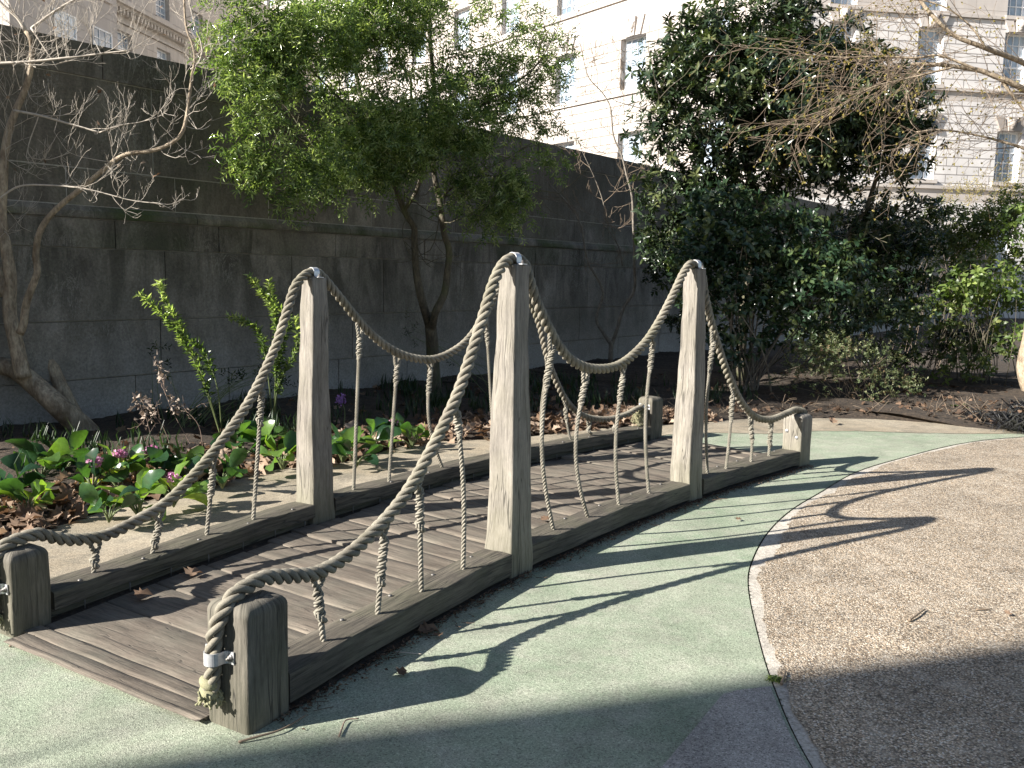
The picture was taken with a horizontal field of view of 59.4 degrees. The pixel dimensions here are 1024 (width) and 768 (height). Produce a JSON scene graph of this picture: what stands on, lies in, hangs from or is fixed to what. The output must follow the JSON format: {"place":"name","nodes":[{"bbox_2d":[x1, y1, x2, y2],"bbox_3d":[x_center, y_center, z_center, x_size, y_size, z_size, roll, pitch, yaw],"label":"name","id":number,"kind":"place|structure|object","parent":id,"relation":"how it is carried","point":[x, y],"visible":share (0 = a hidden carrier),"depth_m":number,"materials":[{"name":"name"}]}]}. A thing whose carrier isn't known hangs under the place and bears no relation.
{"place":"outdoors","nodes":[
{"label":"outdoors","id":0,"kind":"place"},
{"bbox_2d":[0,431,1023,767],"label":"path","id":1,"kind":"structure","parent":0,"point":[636,649],"depth_m":3.35,"materials":[{"name":"green rubber"}]},
{"bbox_2d":[238,715,305,742],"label":"twig","id":2,"kind":"object","parent":1,"relation":"on","point":[260,735],"visible":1,"depth_m":2.90,"materials":[{"name":"brown wood"}]},
{"bbox_2d":[338,718,358,736],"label":"twig","id":3,"kind":"object","parent":1,"relation":"on","point":[339,735],"visible":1,"depth_m":2.98,"materials":[{"name":"brown wood"}]},
{"bbox_2d":[394,666,407,674],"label":"dry leaf","id":4,"kind":"object","parent":1,"relation":"on","point":[402,670],"visible":1,"depth_m":3.36,"materials":[{"name":"brown plant"}]},
{"bbox_2d":[0,252,811,734],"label":"rope bridge","id":5,"kind":"structure","parent":1,"relation":"on","point":[250,642],"depth_m":4.45,"materials":[{"name":"grey wood"}]},
{"bbox_2d":[132,587,152,597],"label":"dry leaf","id":6,"kind":"object","parent":5,"relation":"on","point":[140,593],"visible":1,"depth_m":4.04,"materials":[{"name":"brown plant"}]},
{"bbox_2d":[183,567,202,575],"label":"dry leaf","id":7,"kind":"object","parent":5,"relation":"on","point":[192,571],"visible":1,"depth_m":4.34,"materials":[{"name":"brown plant"}]},
{"bbox_2d":[539,515,548,519],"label":"dry leaf","id":8,"kind":"object","parent":5,"relation":"on","point":[544,517],"visible":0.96,"depth_m":5.43,"materials":[{"name":"brown plant"}]},
{"bbox_2d":[396,651,421,654],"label":"twig","id":9,"kind":"object","parent":1,"relation":"on","point":[407,652],"visible":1,"depth_m":3.55,"materials":[{"name":"wood"}]},
{"bbox_2d":[44,440,804,719],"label":"dirt","id":10,"kind":"structure","parent":1,"relation":"on","point":[338,676],"depth_m":4.38,"materials":[{"name":"soil"}]},
{"bbox_2d":[417,621,438,632],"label":"dry leaf","id":11,"kind":"object","parent":1,"relation":"on","point":[424,627],"visible":0.98,"depth_m":3.78,"materials":[{"name":"plant"}]},
{"bbox_2d":[274,464,813,729],"bbox_3d":[0.739,0.882,5.218,0.396,0.039,5.428,6,9,36],"label":"bark debris","id":12,"kind":"object","parent":1,"relation":"on","point":[638,524],"visible":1,"depth_m":4.20,"materials":[{"name":"brown plant"}]},
{"bbox_2d":[661,686,808,767],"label":"paving","id":13,"kind":"structure","parent":1,"relation":"on","point":[745,728],"depth_m":2.95,"materials":[{"name":"grey rubber"}]},
{"bbox_2d":[747,514,812,767],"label":"path joint","id":14,"kind":"object","parent":1,"relation":"on","point":[763,653],"visible":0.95,"depth_m":3.70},
{"bbox_2d":[747,437,1014,747],"bbox_3d":[4.043,0.912,5.660,3.923,0.018,13.719,7,9,38],"label":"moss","id":15,"kind":"object","parent":1,"relation":"on","point":[751,598],"visible":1,"depth_m":4.36,"materials":[{"name":"green plant"}]},
{"bbox_2d":[0,350,1023,536],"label":"soil","id":16,"kind":"structure","parent":0,"point":[663,362],"depth_m":10.45,"materials":[{"name":"brown soil"}]},
{"bbox_2d":[0,463,48,495],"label":"bergenia plant","id":17,"kind":"object","parent":16,"relation":"on","point":[29,478],"visible":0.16,"depth_m":5.56,"materials":[{"name":"green plant"}]},
{"bbox_2d":[0,478,56,508],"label":"bergenia plant","id":18,"kind":"object","parent":16,"relation":"on","point":[12,488],"visible":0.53,"depth_m":5.20,"materials":[{"name":"green plant"}]},
{"bbox_2d":[0,437,75,475],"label":"bergenia plant","id":19,"kind":"object","parent":16,"relation":"on","point":[52,458],"visible":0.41,"depth_m":6.00,"materials":[{"name":"green plant"}]},
{"bbox_2d":[18,430,100,470],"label":"bergenia plant","id":20,"kind":"object","parent":16,"relation":"on","point":[77,439],"visible":0.43,"depth_m":6.42,"materials":[{"name":"green plant"}]},
{"bbox_2d":[61,448,128,486],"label":"bergenia plant","id":21,"kind":"object","parent":16,"relation":"on","point":[85,465],"visible":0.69,"depth_m":5.77,"materials":[{"name":"green plant"}]},
{"bbox_2d":[75,443,148,486],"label":"bergenia plant","id":22,"kind":"object","parent":16,"relation":"on","point":[133,466],"visible":0.49,"depth_m":5.92,"materials":[{"name":"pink plant"}]},
{"bbox_2d":[0,0,263,430],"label":"bare tree","id":23,"kind":"object","parent":16,"relation":"on","point":[57,401],"visible":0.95,"depth_m":7.29,"materials":[{"name":"brown plant"}]},
{"bbox_2d":[128,391,155,444],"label":"dried flower","id":24,"kind":"object","parent":16,"relation":"on","point":[135,396],"visible":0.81,"depth_m":7.07,"materials":[{"name":"beige plant"}]},
{"bbox_2d":[120,436,179,471],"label":"bergenia plant","id":25,"kind":"object","parent":16,"relation":"on","point":[158,456],"visible":0.59,"depth_m":6.04,"materials":[{"name":"green plant"}]},
{"bbox_2d":[139,391,168,441],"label":"dried flower","id":26,"kind":"object","parent":16,"relation":"on","point":[149,407],"visible":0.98,"depth_m":6.99,"materials":[{"name":"beige plant"}]},
{"bbox_2d":[152,351,189,442],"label":"dried flower","id":27,"kind":"object","parent":16,"relation":"on","point":[160,375],"visible":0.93,"depth_m":7.16,"materials":[{"name":"beige plant"}]},
{"bbox_2d":[133,278,221,431],"bbox_3d":[-2.733,-0.181,7.445,0.686,1.397,0.401,1,7,0],"label":"lanky shrub","id":28,"kind":"object","parent":16,"relation":"on","point":[180,338],"visible":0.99,"depth_m":7.30,"materials":[{"name":"green plant"}]},
{"bbox_2d":[164,386,209,445],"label":"dried flower","id":29,"kind":"object","parent":16,"relation":"on","point":[177,412],"visible":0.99,"depth_m":6.97,"materials":[{"name":"beige plant"}]},
{"bbox_2d":[159,443,218,474],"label":"bergenia plant","id":30,"kind":"object","parent":16,"relation":"on","point":[189,455],"visible":0.37,"depth_m":6.19,"materials":[{"name":"green plant"}]},
{"bbox_2d":[147,340,298,429],"bbox_3d":[-2.562,0.035,8.165,1.423,0.861,0.481,-1,7,-20],"label":"dark shrub","id":31,"kind":"object","parent":16,"relation":"on","point":[221,392],"visible":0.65,"depth_m":8.12,"materials":[{"name":"brown plant"}]},
{"bbox_2d":[210,421,274,456],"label":"bergenia plant","id":32,"kind":"object","parent":16,"relation":"on","point":[231,442],"visible":0.42,"depth_m":6.97,"materials":[{"name":"green plant"}]},
{"bbox_2d":[225,272,299,419],"bbox_3d":[-2.158,-0.255,7.891,0.717,1.458,0.296,1,7,0],"label":"lanky shrub","id":33,"kind":"object","parent":16,"relation":"on","point":[267,296],"visible":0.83,"depth_m":7.80,"materials":[{"name":"green plant"}]},
{"bbox_2d":[236,416,296,448],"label":"bergenia plant","id":34,"kind":"object","parent":16,"relation":"on","point":[249,435],"visible":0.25,"depth_m":7.06,"materials":[{"name":"green plant"}]},
{"bbox_2d":[260,430,296,470],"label":"bergenia plant","id":35,"kind":"object","parent":16,"relation":"on","point":[289,443],"visible":0.95,"depth_m":6.67,"materials":[{"name":"green plant"}]},
{"bbox_2d":[335,393,345,425],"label":"mauve flower","id":36,"kind":"object","parent":16,"relation":"on","point":[339,399],"visible":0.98,"depth_m":8.38,"materials":[{"name":"purple plant"}]},
{"bbox_2d":[340,417,401,448],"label":"bergenia plant","id":37,"kind":"object","parent":16,"relation":"on","point":[383,431],"visible":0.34,"depth_m":7.39,"materials":[{"name":"green plant"}]},
{"bbox_2d":[0,366,757,477],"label":"ground cover","id":38,"kind":"object","parent":16,"relation":"on","point":[435,401],"visible":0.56,"depth_m":9.36,"materials":[{"name":"green plant"}]},
{"bbox_2d":[365,412,403,441],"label":"bergenia plant","id":39,"kind":"object","parent":16,"relation":"on","point":[399,420],"visible":0.23,"depth_m":7.66,"materials":[{"name":"green plant"}]},
{"bbox_2d":[186,0,590,392],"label":"evergreen tree","id":40,"kind":"object","parent":16,"relation":"on","point":[350,27],"visible":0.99,"depth_m":8.93,"materials":[{"name":"green plant"}]},
{"bbox_2d":[388,422,429,447],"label":"bergenia plant","id":41,"kind":"object","parent":16,"relation":"on","point":[407,428],"visible":1,"depth_m":7.55,"materials":[{"name":"green plant"}]},
{"bbox_2d":[402,308,493,393],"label":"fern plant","id":42,"kind":"object","parent":16,"relation":"on","point":[444,351],"visible":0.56,"depth_m":10.81,"materials":[{"name":"green plant"}]},
{"bbox_2d":[0,367,1021,539],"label":"leaf litter","id":43,"kind":"object","parent":16,"relation":"on","point":[28,517],"visible":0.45,"depth_m":7.89,"materials":[{"name":"brown plant"}]},
{"bbox_2d":[539,0,671,362],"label":"bare sapling","id":44,"kind":"object","parent":16,"relation":"on","point":[611,346],"visible":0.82,"depth_m":13.38,"materials":[{"name":"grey plant"}]},
{"bbox_2d":[664,176,879,391],"bbox_3d":[3.276,-1.206,11.350,2.722,2.806,1.465,1,7,0],"label":"laurel shrub","id":45,"kind":"object","parent":16,"relation":"on","point":[816,279],"visible":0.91,"depth_m":11.19,"materials":[{"name":"green plant"}]},
{"bbox_2d":[609,0,954,380],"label":"dark evergreen tree","id":46,"kind":"object","parent":16,"relation":"on","point":[744,94],"visible":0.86,"depth_m":11.82,"materials":[{"name":"green plant"}]},
{"bbox_2d":[588,389,1023,423],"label":"brushwood","id":47,"kind":"object","parent":16,"relation":"on","point":[874,406],"visible":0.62,"depth_m":10.05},
{"bbox_2d":[641,195,1010,377],"bbox_3d":[4.749,-1.452,13.483,5.835,2.846,1.611,1,7,0],"label":"understory shrub","id":48,"kind":"object","parent":16,"relation":"on","point":[675,320],"visible":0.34,"depth_m":13.29,"materials":[{"name":"green plant"}]},
{"bbox_2d":[762,328,928,400],"bbox_3d":[4.124,-0.205,10.956,2.017,0.938,0.811,1,7,0],"label":"variegated shrub","id":49,"kind":"object","parent":16,"relation":"on","point":[825,351],"visible":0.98,"depth_m":10.93,"materials":[{"name":"green plant"}]},
{"bbox_2d":[689,0,1023,390],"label":"overhanging tree","id":50,"kind":"object","parent":16,"relation":"on","point":[1006,81],"visible":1,"depth_m":9.08,"materials":[{"name":"brown plant"}]},
{"bbox_2d":[794,251,941,389],"bbox_3d":[4.616,-0.816,11.929,2.250,1.943,0.984,-1,7,-21],"label":"green shrub","id":51,"kind":"object","parent":16,"relation":"on","point":[877,320],"visible":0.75,"depth_m":12.00,"materials":[{"name":"green plant"}]},
{"bbox_2d":[892,240,1023,386],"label":"cane shrub","id":52,"kind":"object","parent":16,"relation":"on","point":[964,265],"visible":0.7,"depth_m":12.94,"materials":[{"name":"green plant"}]},
{"bbox_2d":[920,180,1023,375],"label":"tall hedge shrub","id":53,"kind":"object","parent":16,"relation":"on","point":[956,237],"visible":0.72,"depth_m":14.12,"materials":[{"name":"green plant"}]},
{"bbox_2d":[928,199,1023,385],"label":"lime shrub","id":54,"kind":"object","parent":16,"relation":"on","point":[983,280],"visible":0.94,"depth_m":12.66,"materials":[{"name":"green plant"}]},
{"bbox_2d":[958,408,1006,422],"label":"black grass","id":55,"kind":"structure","parent":16,"relation":"on","point":[966,413],"depth_m":9.75,"materials":[{"name":"black plant"}]},
{"bbox_2d":[977,407,1023,436],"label":"black grass","id":56,"kind":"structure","parent":16,"relation":"on","point":[1012,420],"depth_m":9.23,"materials":[{"name":"black plant"}]},
{"bbox_2d":[994,398,1023,412],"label":"black grass","id":57,"kind":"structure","parent":16,"relation":"on","point":[1016,403],"depth_m":10.45,"materials":[{"name":"black plant"}]},
{"bbox_2d":[11,418,1023,577],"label":"path margin","id":58,"kind":"object","parent":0,"point":[232,500],"visible":0.52,"depth_m":6.14,"materials":[{"name":"beige concrete"}]},
{"bbox_2d":[79,482,145,522],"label":"bergenia plant","id":59,"kind":"object","parent":58,"relation":"on","point":[91,495],"visible":0.99,"depth_m":5.13,"materials":[{"name":"green plant"}]},
{"bbox_2d":[87,467,165,520],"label":"bergenia plant","id":60,"kind":"object","parent":58,"relation":"on","point":[147,478],"visible":0.56,"depth_m":5.28,"materials":[{"name":"green plant"}]},
{"bbox_2d":[151,461,214,506],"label":"bergenia plant","id":61,"kind":"object","parent":58,"relation":"on","point":[173,480],"visible":0.56,"depth_m":5.56,"materials":[{"name":"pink plant"}]},
{"bbox_2d":[185,448,247,488],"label":"bergenia plant","id":62,"kind":"object","parent":58,"relation":"on","point":[238,456],"visible":0.81,"depth_m":6.08,"materials":[{"name":"green plant"}]},
{"bbox_2d":[331,422,375,462],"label":"bergenia plant","id":63,"kind":"object","parent":58,"relation":"on","point":[348,434],"visible":0.51,"depth_m":6.94,"materials":[{"name":"green plant"}]},
{"bbox_2d":[332,430,385,466],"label":"bergenia plant","id":64,"kind":"object","parent":58,"relation":"on","point":[342,447],"visible":0.77,"depth_m":6.72,"materials":[{"name":"green plant"}]},
{"bbox_2d":[829,417,838,423],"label":"dry leaf","id":65,"kind":"object","parent":58,"relation":"on","point":[833,420],"visible":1,"depth_m":9.43,"materials":[{"name":"beige plant"}]},
{"bbox_2d":[734,319,1023,375],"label":"soil","id":66,"kind":"structure","parent":0,"point":[1002,366],"depth_m":19.77,"materials":[{"name":"brown soil"}]},
{"bbox_2d":[862,149,1023,373],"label":"catkin shrub","id":67,"kind":"object","parent":66,"relation":"on","point":[971,194],"visible":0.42,"depth_m":14.99,"materials":[{"name":"green plant"}]},
{"bbox_2d":[749,437,1019,566],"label":"ground","id":68,"kind":"structure","parent":0,"point":[858,471],"depth_m":7.21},
{"bbox_2d":[0,0,318,92],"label":"cornice building","id":69,"kind":"structure","parent":68,"relation":"on","point":[168,21],"depth_m":34.66,"materials":[{"name":"beige stone"}]},
{"bbox_2d":[53,8,76,40],"bbox_3d":[-14.595,-11.417,29.381,0.201,1.400,1.113,1,7,0],"label":"window","id":70,"kind":"structure","parent":69,"relation":"in","point":[75,31],"depth_m":29.39,"materials":[{"name":"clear glass"}]},
{"bbox_2d":[92,25,112,47],"bbox_3d":[-14.287,-11.653,31.374,0.201,1.400,1.113,1,7,0],"label":"window","id":71,"kind":"structure","parent":69,"relation":"in","point":[99,34],"depth_m":31.28,"materials":[{"name":"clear glass"}]},
{"bbox_2d":[104,0,112,4],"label":"window","id":72,"kind":"structure","parent":69,"relation":"in","point":[110,2],"depth_m":31.57,"materials":[{"name":"grey glass"}]},
{"bbox_2d":[117,31,127,51],"bbox_3d":[-14.924,-12.797,34.154,0.191,1.155,1.043,1,7,0],"label":"window","id":73,"kind":"structure","parent":69,"relation":"in","point":[118,34],"depth_m":34.32,"materials":[{"name":"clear glass"}]},
{"bbox_2d":[157,49,166,59],"bbox_3d":[-14.495,-13.127,36.936,0.191,1.155,1.044,1,7,0],"label":"window","id":74,"kind":"structure","parent":69,"relation":"in","point":[160,55],"depth_m":37.03,"materials":[{"name":"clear glass"}]},
{"bbox_2d":[155,0,172,24],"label":"window","id":75,"kind":"structure","parent":69,"relation":"in","point":[160,12],"depth_m":36.82,"materials":[{"name":"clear glass"}]},
{"bbox_2d":[191,12,198,36],"bbox_3d":[-13.963,-15.709,39.437,0.456,1.162,1.218,2,7,9],"label":"window","id":76,"kind":"structure","parent":69,"relation":"in","point":[196,20],"depth_m":39.63,"materials":[{"name":"grey glass"}]},
{"bbox_2d":[0,24,991,425],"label":"garden wall","id":77,"kind":"structure","parent":68,"relation":"on","point":[96,330],"depth_m":9.21,"materials":[{"name":"concrete"}]},
{"bbox_2d":[262,0,1023,318],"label":"office building","id":78,"kind":"structure","parent":68,"relation":"on","point":[636,20],"depth_m":40.54,"materials":[{"name":"stone"}]},
{"bbox_2d":[344,74,354,90],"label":"window","id":79,"kind":"structure","parent":78,"relation":"in","point":[350,74],"depth_m":69.18,"materials":[{"name":"white glass"}]},
{"bbox_2d":[374,45,387,80],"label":"window","id":80,"kind":"structure","parent":78,"relation":"in","point":[386,54],"depth_m":64.95,"materials":[{"name":"clear glass"}]},
{"bbox_2d":[410,31,425,68],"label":"window","id":81,"kind":"structure","parent":78,"relation":"in","point":[419,59],"depth_m":60.93,"materials":[{"name":"white glass"}]},
{"bbox_2d":[454,8,468,52],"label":"window","id":82,"kind":"structure","parent":78,"relation":"in","point":[460,14],"depth_m":56.83,"materials":[{"name":"white glass"}]},
{"bbox_2d":[498,0,519,38],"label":"window","id":83,"kind":"structure","parent":78,"relation":"in","point":[509,3],"depth_m":52.79,"materials":[{"name":"white glass"}]},
{"bbox_2d":[502,71,517,116],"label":"window","id":84,"kind":"structure","parent":78,"relation":"in","point":[517,71],"depth_m":53.00,"materials":[{"name":"white glass"}]},
{"bbox_2d":[552,55,576,107],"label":"window","id":85,"kind":"structure","parent":78,"relation":"in","point":[572,90],"depth_m":49.00,"materials":[{"name":"white glass"}]},
{"bbox_2d":[558,142,573,148],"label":"window","id":86,"kind":"structure","parent":78,"relation":"in","point":[568,145],"depth_m":49.36,"materials":[{"name":"white glass"}]},
{"bbox_2d":[554,0,578,19],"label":"window","id":87,"kind":"structure","parent":78,"relation":"in","point":[566,8],"depth_m":48.69,"materials":[{"name":"white glass"}]},
{"bbox_2d":[616,35,645,93],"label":"window","id":88,"kind":"structure","parent":78,"relation":"in","point":[631,43],"depth_m":45.06,"materials":[{"name":"white glass"}]},
{"bbox_2d":[622,131,641,162],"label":"window","id":89,"kind":"structure","parent":78,"relation":"in","point":[628,157],"depth_m":45.62,"materials":[{"name":"white glass"}]},
{"bbox_2d":[702,119,724,173],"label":"window","id":90,"kind":"structure","parent":78,"relation":"in","point":[705,160],"depth_m":41.45,"materials":[{"name":"grey glass"}]},
{"bbox_2d":[828,23,852,68],"bbox_3d":[14.008,-14.248,38.590,1.195,2.350,0.218,1,7,0],"label":"window","id":91,"kind":"structure","parent":78,"relation":"in","point":[850,32],"depth_m":38.54,"materials":[{"name":"clear glass"}]},
{"bbox_2d":[829,0,860,8],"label":"window","id":92,"kind":"structure","parent":78,"relation":"in","point":[841,2],"depth_m":38.30,"materials":[{"name":"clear glass"}]},
{"bbox_2d":[908,130,936,182],"bbox_3d":[17.975,-10.046,39.559,1.440,2.360,0.596,0,7,-8],"label":"window","id":93,"kind":"structure","parent":78,"relation":"in","point":[928,149],"depth_m":39.73,"materials":[{"name":"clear glass"}]},
{"bbox_2d":[915,29,944,87],"bbox_3d":[18.061,-14.140,39.061,1.440,2.510,0.596,0,7,-8],"label":"window","id":94,"kind":"structure","parent":78,"relation":"in","point":[930,34],"depth_m":39.13,"materials":[{"name":"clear glass"}]},
{"bbox_2d":[919,0,949,14],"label":"window","id":95,"kind":"structure","parent":78,"relation":"in","point":[932,7],"depth_m":38.90,"materials":[{"name":"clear glass"}]},
{"bbox_2d":[991,224,1007,274],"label":"window","id":96,"kind":"structure","parent":78,"relation":"in","point":[998,256],"depth_m":40.79,"materials":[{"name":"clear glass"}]},
{"bbox_2d":[991,132,1021,185],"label":"window","id":97,"kind":"structure","parent":78,"relation":"in","point":[1013,137],"depth_m":40.24,"materials":[{"name":"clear glass"}]},
{"bbox_2d":[998,34,1023,91],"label":"window","id":98,"kind":"structure","parent":78,"relation":"in","point":[1016,42],"depth_m":39.71,"materials":[{"name":"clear glass"}]},
{"bbox_2d":[1005,0,1023,19],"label":"window","id":99,"kind":"structure","parent":78,"relation":"in","point":[1015,7],"depth_m":39.45,"materials":[{"name":"clear glass"}]},
{"bbox_2d":[749,437,1021,767],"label":"path edging","id":100,"kind":"object","parent":68,"relation":"on","point":[769,546],"visible":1,"depth_m":4.19,"materials":[{"name":"concrete"}]},
{"bbox_2d":[765,674,788,683],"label":"moss tuft","id":101,"kind":"object","parent":100,"relation":"on","point":[776,678],"visible":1,"depth_m":3.39,"materials":[{"name":"green plant"}]},
{"bbox_2d":[780,670,786,684],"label":"twig","id":102,"kind":"object","parent":100,"relation":"on","point":[783,678],"visible":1,"depth_m":3.38,"materials":[{"name":"wood"}]},
{"bbox_2d":[756,437,1023,767],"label":"gravel","id":103,"kind":"structure","parent":0,"point":[855,574],"depth_m":4.12,"materials":[{"name":"beige gravel"}]},
{"bbox_2d":[908,609,925,621],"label":"twig","id":104,"kind":"object","parent":103,"relation":"on","point":[913,617],"visible":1,"depth_m":4.04,"materials":[{"name":"brown wood"}]}
]}

